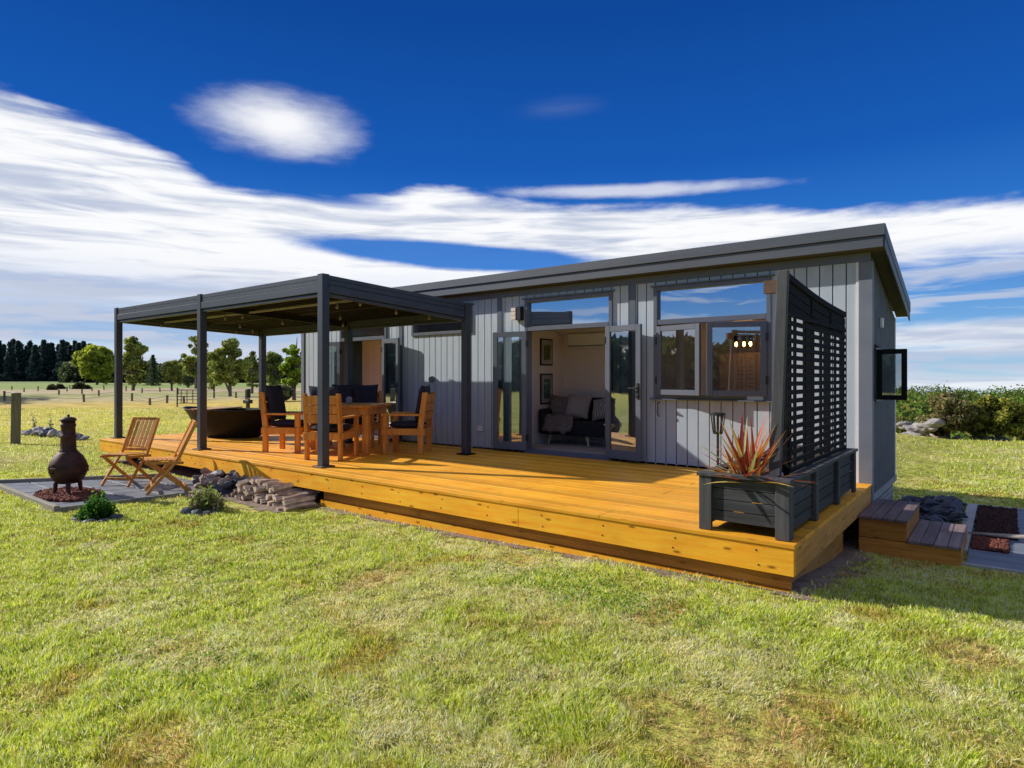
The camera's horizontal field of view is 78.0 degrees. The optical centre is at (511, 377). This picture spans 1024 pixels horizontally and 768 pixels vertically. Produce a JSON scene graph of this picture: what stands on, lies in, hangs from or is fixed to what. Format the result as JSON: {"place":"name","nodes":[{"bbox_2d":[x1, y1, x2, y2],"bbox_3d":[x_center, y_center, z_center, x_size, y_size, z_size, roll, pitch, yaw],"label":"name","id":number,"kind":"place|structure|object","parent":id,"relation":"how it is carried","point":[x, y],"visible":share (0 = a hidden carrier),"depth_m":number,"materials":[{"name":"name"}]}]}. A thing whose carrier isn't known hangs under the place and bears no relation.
{"place":"outdoors","nodes":[
{"label":"outdoors","id":0,"kind":"place"},
{"bbox_2d":[33,486,104,501],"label":"red gravel","id":1,"kind":"structure","parent":0,"point":[74,495],"depth_m":8.60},
{"bbox_2d":[47,414,88,494],"bbox_3d":[-6.156,1.092,8.769,0.478,1.174,0.478,0,0,-35],"label":"chiminea","id":2,"kind":"object","parent":1,"relation":"on","point":[68,466],"visible":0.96,"depth_m":8.68,"materials":[{"name":"metal"}]},
{"bbox_2d":[1,477,212,506],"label":"patio","id":3,"kind":"structure","parent":0,"point":[116,489],"depth_m":9.39,"materials":[{"name":"grey stone"}]},
{"bbox_2d":[100,417,159,486],"bbox_3d":[-5.883,1.131,9.754,0.482,1.016,0.660,0,0,12],"label":"folding chair","id":4,"kind":"object","parent":3,"relation":"on","point":[130,479],"visible":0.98,"depth_m":9.86,"materials":[{"name":"brown wood"}]},
{"bbox_2d":[143,420,197,494],"bbox_3d":[-4.920,1.131,9.106,0.660,1.016,0.482,0,0,-32],"label":"folding chair","id":5,"kind":"object","parent":3,"relation":"on","point":[176,459],"visible":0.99,"depth_m":8.99,"materials":[{"name":"brown wood"}]},
{"bbox_2d":[211,470,225,476],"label":"field rock","id":6,"kind":"object","parent":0,"point":[218,473],"visible":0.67,"depth_m":9.45,"materials":[{"name":"stone"}]},
{"bbox_2d":[0,381,1023,767],"bbox_3d":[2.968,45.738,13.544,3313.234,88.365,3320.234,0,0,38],"label":"lawn","id":7,"kind":"structure","parent":0,"point":[70,397],"depth_m":3.79,"materials":[{"name":"plant"}]},
{"bbox_2d":[0,340,5,377],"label":"tree","id":8,"kind":"object","parent":7,"relation":"on","point":[2,351],"visible":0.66,"depth_m":304.65,"materials":[{"name":"green plant"}]},
{"bbox_2d":[0,341,21,381],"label":"tree","id":9,"kind":"object","parent":7,"relation":"on","point":[11,372],"visible":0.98,"depth_m":294.21,"materials":[{"name":"green plant"}]},
{"bbox_2d":[10,393,20,443],"bbox_3d":[-12.404,1.060,15.786,0.150,1.380,0.175,1,0,9],"label":"wooden post","id":10,"kind":"object","parent":7,"relation":"on","point":[15,436],"visible":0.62,"depth_m":15.73,"materials":[{"name":"grey wood"}]},
{"bbox_2d":[14,340,22,378],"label":"tree","id":11,"kind":"object","parent":7,"relation":"on","point":[18,350],"visible":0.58,"depth_m":303.88,"materials":[{"name":"green plant"}]},
{"bbox_2d":[19,345,27,380],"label":"tree","id":12,"kind":"object","parent":7,"relation":"on","point":[23,360],"visible":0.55,"depth_m":304.11,"materials":[{"name":"green plant"}]},
{"bbox_2d":[21,340,33,380],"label":"tree","id":13,"kind":"object","parent":7,"relation":"on","point":[27,357],"visible":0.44,"depth_m":303.61,"materials":[{"name":"green plant"}]},
{"bbox_2d":[25,344,46,381],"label":"tree","id":14,"kind":"object","parent":7,"relation":"on","point":[35,372],"visible":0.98,"depth_m":294.35,"materials":[{"name":"green plant"}]},
{"bbox_2d":[39,339,49,378],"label":"tree","id":15,"kind":"object","parent":7,"relation":"on","point":[43,343],"visible":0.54,"depth_m":300.96,"materials":[{"name":"green plant"}]},
{"bbox_2d":[42,343,56,380],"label":"tree","id":16,"kind":"object","parent":7,"relation":"on","point":[48,361],"visible":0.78,"depth_m":300.79,"materials":[{"name":"green plant"}]},
{"bbox_2d":[49,339,68,381],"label":"tree","id":17,"kind":"object","parent":7,"relation":"on","point":[62,355],"visible":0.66,"depth_m":297.85,"materials":[{"name":"green plant"}]},
{"bbox_2d":[72,381,90,388],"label":"scrub bush","id":18,"kind":"object","parent":7,"relation":"on","point":[80,385],"visible":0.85,"depth_m":94.03,"materials":[{"name":"green plant"}]},
{"bbox_2d":[71,344,113,384],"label":"broadleaf tree","id":19,"kind":"object","parent":7,"relation":"on","point":[93,362],"visible":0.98,"depth_m":151.14,"materials":[{"name":"green plant"}]},
{"bbox_2d":[71,488,119,522],"bbox_3d":[-4.878,1.480,7.431,0.454,0.400,0.455,0,0,15],"label":"shrub","id":20,"kind":"object","parent":7,"relation":"on","point":[94,508],"visible":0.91,"depth_m":7.36,"materials":[{"name":"green plant"}]},
{"bbox_2d":[0,473,210,512],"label":"patio edging","id":21,"kind":"object","parent":7,"relation":"on","point":[47,505],"visible":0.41,"depth_m":8.64,"materials":[{"name":"concrete"}]},
{"bbox_2d":[123,336,148,390],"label":"broadleaf tree","id":22,"kind":"object","parent":7,"relation":"on","point":[134,351],"visible":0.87,"depth_m":81.87,"materials":[{"name":"green plant"}]},
{"bbox_2d":[141,355,162,385],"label":"pine tree","id":23,"kind":"object","parent":7,"relation":"on","point":[153,369],"visible":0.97,"depth_m":134.08,"materials":[{"name":"green plant"}]},
{"bbox_2d":[161,359,184,390],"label":"broadleaf tree","id":24,"kind":"object","parent":7,"relation":"on","point":[170,372],"visible":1,"depth_m":82.24,"materials":[{"name":"green plant"}]},
{"bbox_2d":[58,358,300,382],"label":"hedge","id":25,"kind":"object","parent":7,"relation":"on","point":[68,371],"visible":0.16,"depth_m":216.85,"materials":[{"name":"green plant"}]},
{"bbox_2d":[177,372,194,387],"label":"broadleaf tree","id":26,"kind":"object","parent":7,"relation":"on","point":[188,379],"visible":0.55,"depth_m":106.76,"materials":[{"name":"green plant"}]},
{"bbox_2d":[180,507,197,514],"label":"garden rock","id":27,"kind":"object","parent":7,"relation":"on","point":[186,510],"visible":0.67,"depth_m":7.59,"materials":[{"name":"stone"}]},
{"bbox_2d":[180,336,208,388],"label":"eucalyptus tree","id":28,"kind":"object","parent":7,"relation":"on","point":[187,363],"visible":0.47,"depth_m":96.67,"materials":[{"name":"green plant"}]},
{"bbox_2d":[179,480,230,511],"bbox_3d":[-3.807,1.463,7.831,0.575,0.432,0.505,0,0,-19],"label":"flowering plant","id":29,"kind":"object","parent":7,"relation":"on","point":[202,500],"visible":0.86,"depth_m":7.75,"materials":[{"name":"green plant"}]},
{"bbox_2d":[207,369,221,391],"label":"broadleaf tree","id":30,"kind":"object","parent":7,"relation":"on","point":[209,379],"visible":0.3,"depth_m":76.30,"materials":[{"name":"green plant"}]},
{"bbox_2d":[207,338,253,396],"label":"eucalyptus tree","id":31,"kind":"object","parent":7,"relation":"on","point":[221,365],"visible":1,"depth_m":55.93,"materials":[{"name":"green plant"}]},
{"bbox_2d":[243,389,252,407],"bbox_3d":[-6.457,0.960,15.450,0.260,1.380,0.120,0,0,38],"label":"tap post","id":32,"kind":"object","parent":7,"relation":"on","point":[247,401],"visible":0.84,"depth_m":15.41,"materials":[{"name":"grey"}]},
{"bbox_2d":[244,351,258,393],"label":"broadleaf tree","id":33,"kind":"object","parent":7,"relation":"on","point":[254,376],"visible":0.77,"depth_m":67.04,"materials":[{"name":"green plant"}]},
{"bbox_2d":[258,351,283,385],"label":"eucalyptus tree","id":34,"kind":"object","parent":7,"relation":"on","point":[275,361],"visible":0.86,"depth_m":76.23,"materials":[{"name":"green plant"}]},
{"bbox_2d":[273,383,294,400],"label":"bush","id":35,"kind":"object","parent":7,"relation":"on","point":[288,392],"visible":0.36,"depth_m":44.54,"materials":[{"name":"green plant"}]},
{"bbox_2d":[278,341,300,399],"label":"conifer tree","id":36,"kind":"object","parent":7,"relation":"on","point":[290,367],"visible":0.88,"depth_m":46.23,"materials":[{"name":"green plant"}]},
{"bbox_2d":[88,510,764,761],"bbox_3d":[-1.780,1.584,5.268,6.926,0.135,3.706,0,0,38],"label":"clover","id":37,"kind":"object","parent":7,"relation":"on","point":[570,597],"visible":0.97,"depth_m":4.53,"materials":[{"name":"green plant"}]},
{"bbox_2d":[112,459,873,601],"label":"bare earth","id":38,"kind":"structure","parent":7,"relation":"on","point":[850,550],"depth_m":6.07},
{"bbox_2d":[213,484,232,493],"bbox_3d":[-4.101,1.603,8.995,0.290,0.134,0.154,20,24,-12],"label":"field rock","id":39,"kind":"object","parent":38,"relation":"on","point":[219,489],"visible":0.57,"depth_m":8.94,"materials":[{"name":"stone"}]},
{"bbox_2d":[222,480,233,488],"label":"field rock","id":40,"kind":"object","parent":39,"relation":"on","point":[228,484],"visible":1,"depth_m":8.88,"materials":[{"name":"stone"}]},
{"bbox_2d":[276,501,313,510],"bbox_3d":[-2.757,1.620,8.040,0.081,0.073,0.500,0,0,42],"label":"firewood log","id":41,"kind":"object","parent":38,"relation":"on","point":[279,508],"visible":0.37,"depth_m":7.87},
{"bbox_2d":[282,495,314,505],"bbox_3d":[-2.701,1.555,8.018,0.099,0.083,0.424,0,0,40],"label":"firewood log","id":42,"kind":"object","parent":41,"relation":"on","point":[297,500],"visible":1,"depth_m":7.97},
{"bbox_2d":[283,502,316,511],"bbox_3d":[-2.674,1.621,7.981,0.096,0.094,0.415,0,0,45],"label":"firewood log","id":43,"kind":"object","parent":38,"relation":"on","point":[300,505],"visible":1,"depth_m":7.96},
{"bbox_2d":[99,432,871,592],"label":"timber deck","id":44,"kind":"structure","parent":38,"relation":"on","point":[644,514],"depth_m":6.68,"materials":[{"name":"brown wood"}]},
{"bbox_2d":[182,406,274,438],"bbox_3d":[-5.656,0.890,12.820,2.112,0.620,1.091,0,0,8],"label":"bathtub","id":45,"kind":"object","parent":44,"relation":"on","point":[245,423],"visible":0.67,"depth_m":12.42,"materials":[{"name":"brown metal"}]},
{"bbox_2d":[189,406,242,410],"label":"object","id":46,"kind":"object","parent":45,"relation":"on","point":[224,407],"visible":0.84,"depth_m":12.92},
{"bbox_2d":[258,385,314,452],"bbox_3d":[-3.686,0.654,10.428,0.744,1.085,0.610,0,0,10],"label":"armchair","id":47,"kind":"object","parent":44,"relation":"on","point":[272,404],"visible":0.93,"depth_m":10.22,"materials":[{"name":"wood"}]},
{"bbox_2d":[110,273,475,467],"bbox_3d":[-4.300,-0.102,11.291,7.540,2.600,2.480,0,0,38],"label":"pergola","id":48,"kind":"object","parent":44,"relation":"on","point":[306,301],"visible":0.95,"depth_m":10.38,"materials":[{"name":"metal"}]},
{"bbox_2d":[142,298,430,333],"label":"string lights","id":49,"kind":"object","parent":48,"relation":"hanging from","point":[282,322],"visible":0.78,"depth_m":11.28,"materials":[{"name":"black plastic"}]},
{"bbox_2d":[302,386,360,460],"bbox_3d":[-2.701,0.654,9.467,0.610,1.085,0.744,0,0,10],"label":"armchair","id":50,"kind":"object","parent":44,"relation":"on","point":[340,431],"visible":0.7,"depth_m":9.17,"materials":[{"name":"orange wood"}]},
{"bbox_2d":[315,403,390,454],"bbox_3d":[-2.603,0.811,10.345,0.960,0.773,0.954,0,0,10],"label":"dining table","id":51,"kind":"object","parent":44,"relation":"on","point":[365,410],"visible":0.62,"depth_m":9.90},
{"bbox_2d":[329,384,381,447],"bbox_3d":[-2.836,0.654,11.138,0.990,1.085,0.744,0,0,1],"label":"armchair","id":52,"kind":"object","parent":44,"relation":"on","point":[366,394],"visible":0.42,"depth_m":11.32,"materials":[{"name":"black fabric"}]},
{"bbox_2d":[381,385,435,453],"bbox_3d":[-1.660,0.654,10.207,0.744,1.085,0.610,0,0,7],"label":"armchair","id":53,"kind":"object","parent":44,"relation":"on","point":[423,412],"visible":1,"depth_m":9.97,"materials":[{"name":"wood"}]},
{"bbox_2d":[710,412,725,464],"bbox_3d":[2.504,0.810,7.688,0.200,0.780,0.195,0,0,38],"label":"garden torch","id":54,"kind":"object","parent":44,"relation":"on","point":[717,414],"visible":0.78,"depth_m":7.64,"materials":[{"name":"black metal"}]},
{"bbox_2d":[696,445,857,541],"bbox_3d":[2.562,0.971,5.854,0.710,0.452,2.650,0,0,38],"label":"planter box","id":55,"kind":"object","parent":44,"relation":"on","point":[833,476],"visible":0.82,"depth_m":4.96,"materials":[{"name":"wood"}]},
{"bbox_2d":[680,412,816,486],"bbox_3d":[1.842,0.534,4.964,0.962,0.590,1.015,0,0,-10],"label":"flax plant","id":56,"kind":"object","parent":55,"relation":"in","point":[747,462],"visible":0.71,"depth_m":4.95,"materials":[{"name":"red plant"}]},
{"bbox_2d":[763,270,846,477],"bbox_3d":[2.743,0.058,5.809,0.200,1.775,2.413,0,0,38],"label":"trellis screen","id":57,"kind":"object","parent":55,"relation":"in","point":[796,299],"visible":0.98,"depth_m":5.33,"materials":[{"name":"wood"}]},
{"bbox_2d":[301,223,910,530],"bbox_3d":[0.336,0.105,11.228,11.544,3.590,2.430,0,0,38],"label":"cabin","id":58,"kind":"object","parent":7,"relation":"on","point":[671,324],"visible":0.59,"depth_m":8.97,"materials":[{"name":"painted timber weatherboard"},{"name":"charcoal metal"},{"name":"glass"}]},
{"bbox_2d":[329,342,341,384],"bbox_3d":[-3.814,0.203,13.211,0.632,1.905,0.060,0,0,28],"label":"door leaf","id":59,"kind":"structure","parent":58,"relation":"in","point":[339,351],"depth_m":13.07,"materials":[{"name":"grey metal"}]},
{"bbox_2d":[381,338,399,439],"bbox_3d":[-2.331,0.203,12.006,0.106,1.905,0.633,0,0,-39],"label":"door leaf","id":60,"kind":"structure","parent":58,"relation":"in","point":[392,340],"depth_m":11.86,"materials":[{"name":"grey metal"}]},
{"bbox_2d":[411,303,473,335],"bbox_3d":[-1.259,-1.028,11.367,1.580,0.497,0.155,0,0,38],"label":"window frame","id":61,"kind":"structure","parent":58,"relation":"in","point":[454,327],"depth_m":11.42,"materials":[{"name":"grey metal"}]},
{"bbox_2d":[493,331,527,449],"bbox_3d":[-0.031,0.203,10.268,0.642,1.905,0.060,0,0,30],"label":"door leaf","id":62,"kind":"structure","parent":58,"relation":"in","point":[522,445],"depth_m":10.23,"materials":[{"name":"grey metal"}]},
{"bbox_2d":[540,374,552,403],"bbox_3d":[0.636,0.200,11.622,0.027,0.560,0.380,0,0,38],"label":"framed picture","id":63,"kind":"object","parent":58,"relation":"attached to","point":[546,386],"visible":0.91,"depth_m":11.60,"materials":[{"name":"black wood"}]},
{"bbox_2d":[540,338,552,365],"bbox_3d":[0.636,-0.475,11.622,0.027,0.490,0.380,0,0,38],"label":"framed picture","id":64,"kind":"object","parent":58,"relation":"attached to","point":[546,352],"visible":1,"depth_m":11.60,"materials":[{"name":"black wood"}]},
{"bbox_2d":[532,444,604,454],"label":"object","id":65,"kind":"object","parent":58,"relation":"on","point":[579,449],"visible":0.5,"depth_m":10.40,"materials":[{"name":"grey fabric"}]},
{"bbox_2d":[538,397,604,446],"bbox_3d":[1.402,0.765,11.126,1.790,0.825,0.780,0,0,38],"label":"sofa","id":66,"kind":"object","parent":58,"relation":"on","point":[586,428],"visible":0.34,"depth_m":10.91,"materials":[{"name":"black fabric"}]},
{"bbox_2d":[549,395,567,413],"bbox_3d":[0.876,0.520,11.549,0.485,0.430,0.215,0,0,26],"label":"cushion","id":67,"kind":"object","parent":66,"relation":"on","point":[558,404],"visible":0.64,"depth_m":11.49,"materials":[{"name":"fabric"}]},
{"bbox_2d":[541,413,580,434],"bbox_3d":[0.877,0.811,11.224,0.678,0.354,0.502,0,0,38],"label":"fur throw","id":68,"kind":"object","parent":66,"relation":"on","point":[562,424],"visible":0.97,"depth_m":11.09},
{"bbox_2d":[565,394,591,418],"bbox_3d":[1.173,0.500,11.215,0.474,0.436,0.234,0,0,38],"label":"cushion","id":69,"kind":"object","parent":66,"relation":"on","point":[578,405],"visible":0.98,"depth_m":11.14,"materials":[{"name":"grey fabric"}]},
{"bbox_2d":[592,398,604,420],"bbox_3d":[1.564,0.530,10.935,0.468,0.450,0.228,0,0,38],"label":"cushion","id":70,"kind":"object","parent":66,"relation":"on","point":[598,409],"visible":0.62,"depth_m":10.91,"materials":[{"name":"fabric"}]},
{"bbox_2d":[567,332,604,348],"bbox_3d":[1.405,-0.685,11.625,0.840,0.270,0.206,0,0,38],"label":"air conditioner","id":71,"kind":"object","parent":58,"relation":"attached to","point":[585,340],"visible":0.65,"depth_m":11.55,"materials":[{"name":"white plastic"}]},
{"bbox_2d":[604,324,641,460],"bbox_3d":[1.558,0.203,8.979,0.106,1.905,0.643,0,0,-41],"label":"door leaf","id":72,"kind":"structure","parent":58,"relation":"in","point":[609,453],"depth_m":8.95,"materials":[{"name":"grey metal"}]},
{"bbox_2d":[649,274,774,401],"bbox_3d":[2.610,-0.488,8.335,1.650,1.577,0.170,0,0,38],"label":"window frame","id":73,"kind":"structure","parent":58,"relation":"in","point":[741,298],"depth_m":8.29,"materials":[{"name":"grey metal"}]},
{"bbox_2d":[734,327,752,346],"bbox_3d":[3.239,-0.657,9.018,0.600,0.425,0.067,0,0,38],"label":"pendant lamp","id":74,"kind":"object","parent":58,"relation":"hanging from","point":[750,337],"visible":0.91,"depth_m":8.95,"materials":[{"name":"black glass"}]},
{"bbox_2d":[874,344,884,400],"bbox_3d":[4.329,-0.065,7.468,0.080,0.670,0.480,0,0,38],"label":"window frame","id":75,"kind":"structure","parent":58,"relation":"in","point":[875,349],"depth_m":7.30,"materials":[{"name":"grey metal"}]},
{"bbox_2d":[896,415,906,433],"bbox_3d":[12.520,1.709,20.291,0.518,1.015,0.596,0,0,38],"label":"garden bush","id":76,"kind":"object","parent":7,"relation":"on","point":[899,419],"visible":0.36,"depth_m":20.24,"materials":[{"name":"green plant"}]},
{"bbox_2d":[896,421,912,429],"bbox_3d":[12.373,1.486,19.897,0.577,0.265,0.436,0,0,-11],"label":"boulder","id":77,"kind":"object","parent":7,"relation":"on","point":[902,425],"visible":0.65,"depth_m":19.82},
{"bbox_2d":[858,498,966,566],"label":"timber steps","id":78,"kind":"structure","parent":7,"relation":"on","point":[894,528],"depth_m":6.37,"materials":[{"name":"wood"}]},
{"bbox_2d":[905,422,927,435],"bbox_3d":[12.351,1.551,19.205,0.656,0.418,0.727,0,0,38],"label":"boulder","id":79,"kind":"object","parent":7,"relation":"on","point":[916,429],"visible":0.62,"depth_m":19.00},
{"bbox_2d":[914,418,946,431],"bbox_3d":[12.524,1.403,18.883,0.791,0.434,0.865,0,0,-8],"label":"boulder","id":80,"kind":"object","parent":79,"relation":"on","point":[932,424],"visible":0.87,"depth_m":18.61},
{"bbox_2d":[915,392,977,438],"bbox_3d":[13.084,1.230,19.023,1.549,1.640,1.511,0,0,38],"label":"garden bush","id":81,"kind":"object","parent":7,"relation":"on","point":[953,411],"visible":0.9,"depth_m":18.57,"materials":[{"name":"green plant"}]},
{"bbox_2d":[896,380,1023,441],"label":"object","id":82,"kind":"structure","parent":7,"relation":"on","point":[913,406],"depth_m":138.24,"materials":[{"name":"green plant"}]},
{"bbox_2d":[966,403,990,439],"bbox_3d":[13.655,1.393,18.644,0.766,1.328,0.850,0,0,38],"label":"garden bush","id":83,"kind":"object","parent":7,"relation":"on","point":[983,417],"visible":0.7,"depth_m":18.48,"materials":[{"name":"green plant"}]},
{"bbox_2d":[970,394,1023,440],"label":"garden bush","id":84,"kind":"object","parent":7,"relation":"on","point":[997,425],"visible":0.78,"depth_m":18.31,"materials":[{"name":"green plant"}]},
{"bbox_2d":[1009,411,1023,440],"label":"garden bush","id":85,"kind":"object","parent":7,"relation":"on","point":[1015,419],"visible":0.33,"depth_m":18.59,"materials":[{"name":"green plant"}]},
{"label":"slate rock","id":86,"kind":"object","parent":7,"relation":"on","visible":0},
{"bbox_2d":[926,508,948,515],"bbox_3d":[5.165,1.661,7.691,0.274,0.095,0.104,-30,-20,27],"label":"slate rock","id":87,"kind":"object","parent":86,"relation":"on","point":[943,512],"visible":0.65,"depth_m":7.64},
{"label":"slate rock","id":88,"kind":"object","parent":7,"relation":"on","visible":0},
{"bbox_2d":[945,512,965,518],"bbox_3d":[5.363,1.675,7.675,0.270,0.088,0.096,-27,-37,25],"label":"slate rock","id":89,"kind":"object","parent":88,"relation":"on","point":[954,515],"visible":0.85,"depth_m":7.64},
{"bbox_2d":[0,407,1023,484],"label":"lawn grass","id":90,"kind":"structure","parent":0,"point":[188,423],"depth_m":16.25,"materials":[{"name":"plant"}]},
{"bbox_2d":[0,0,1023,396],"label":"sky","id":91,"kind":"structure","parent":0,"point":[151,151],"materials":[{"name":"blue"}]},
{"bbox_2d":[719,352,759,390],"bbox_3d":[3.820,0.398,9.438,1.300,1.550,0.522,0,0,38],"label":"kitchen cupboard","id":92,"kind":"object","parent":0,"point":[739,371],"visible":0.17,"depth_m":9.45,"materials":[{"name":"wood"}]},
{"bbox_2d":[966,509,1023,570],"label":"path","id":93,"kind":"structure","parent":0,"point":[1013,559],"depth_m":6.24,"materials":[{"name":"concrete"}]},
{"bbox_2d":[970,535,1009,553],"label":"red gravel","id":94,"kind":"structure","parent":93,"relation":"on","point":[989,543],"depth_m":6.60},
{"bbox_2d":[961,503,1023,573],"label":"path edging","id":95,"kind":"object","parent":93,"relation":"on","point":[970,510],"visible":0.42,"depth_m":7.33,"materials":[{"name":"concrete"}]},
{"bbox_2d":[972,504,1019,540],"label":"dark gravel","id":96,"kind":"structure","parent":93,"relation":"on","point":[996,519],"depth_m":7.64,"materials":[{"name":"gravel"}]},
{"bbox_2d":[968,532,1023,538],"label":"driftwood","id":97,"kind":"object","parent":93,"relation":"on","point":[1017,536],"visible":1,"depth_m":6.80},
{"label":"field rock","id":98,"kind":"object","parent":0,"visible":0},
{"bbox_2d":[201,474,220,486],"bbox_3d":[-4.359,1.482,9.157,0.260,0.189,0.199,-10,31,-11],"label":"field rock","id":99,"kind":"object","parent":98,"relation":"on","point":[213,478],"visible":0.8,"depth_m":9.11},
{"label":"firewood log","id":100,"kind":"object","parent":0,"visible":0},
{"bbox_2d":[282,492,316,500],"bbox_3d":[-2.737,1.550,8.168,0.104,0.099,0.446,34,26,35],"label":"firewood log","id":101,"kind":"object","parent":100,"relation":"on","point":[304,495],"visible":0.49,"depth_m":8.16,"materials":[{"name":"brown wood"}]},
{"bbox_2d":[283,490,319,498],"bbox_3d":[-2.737,1.521,8.229,0.499,0.088,0.088,-3,-18,-46],"label":"firewood log","id":102,"kind":"object","parent":101,"relation":"on","point":[307,492],"visible":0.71,"depth_m":8.26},
{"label":"firewood log","id":103,"kind":"object","parent":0,"visible":0},
{"bbox_2d":[269,488,301,492],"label":"firewood log","id":104,"kind":"object","parent":103,"relation":"on","point":[289,490],"visible":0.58,"depth_m":8.34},
{"bbox_2d":[271,483,295,490],"bbox_3d":[-2.955,1.428,8.370,0.088,0.088,0.498,-6,-3,34],"label":"firewood log","id":105,"kind":"object","parent":104,"relation":"on","point":[282,487],"visible":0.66,"depth_m":8.27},
{"label":"firewood log","id":106,"kind":"object","parent":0,"visible":0},
{"bbox_2d":[278,490,307,495],"bbox_3d":[-2.826,1.525,8.293,0.486,0.092,0.104,4,-18,-37],"label":"firewood log","id":107,"kind":"object","parent":106,"relation":"on","point":[286,493],"visible":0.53,"depth_m":8.20,"materials":[{"name":"brown wood"}]},
{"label":"firewood log","id":108,"kind":"object","parent":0,"visible":0},
{"bbox_2d":[237,475,260,486],"bbox_3d":[-3.616,1.424,8.784,0.105,0.107,0.412,-26,-11,31],"label":"firewood log","id":109,"kind":"object","parent":108,"relation":"on","point":[242,482],"visible":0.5,"depth_m":8.67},
{"label":"slate rock","id":110,"kind":"object","parent":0,"visible":0},
{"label":"slate rock","id":111,"kind":"object","parent":110,"relation":"on","visible":0},
{"bbox_2d":[942,503,961,511],"bbox_3d":[5.633,1.654,8.063,0.132,0.071,0.258,-18,22,-16],"label":"slate rock","id":112,"kind":"object","parent":111,"relation":"on","point":[946,505],"visible":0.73,"depth_m":8.06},
{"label":"fence post","id":113,"kind":"object","parent":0,"visible":0},
{"bbox_2d":[5,392,243,401],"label":"fence wire","id":114,"kind":"object","parent":113,"relation":"attached to","point":[123,396],"visible":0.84,"depth_m":44.70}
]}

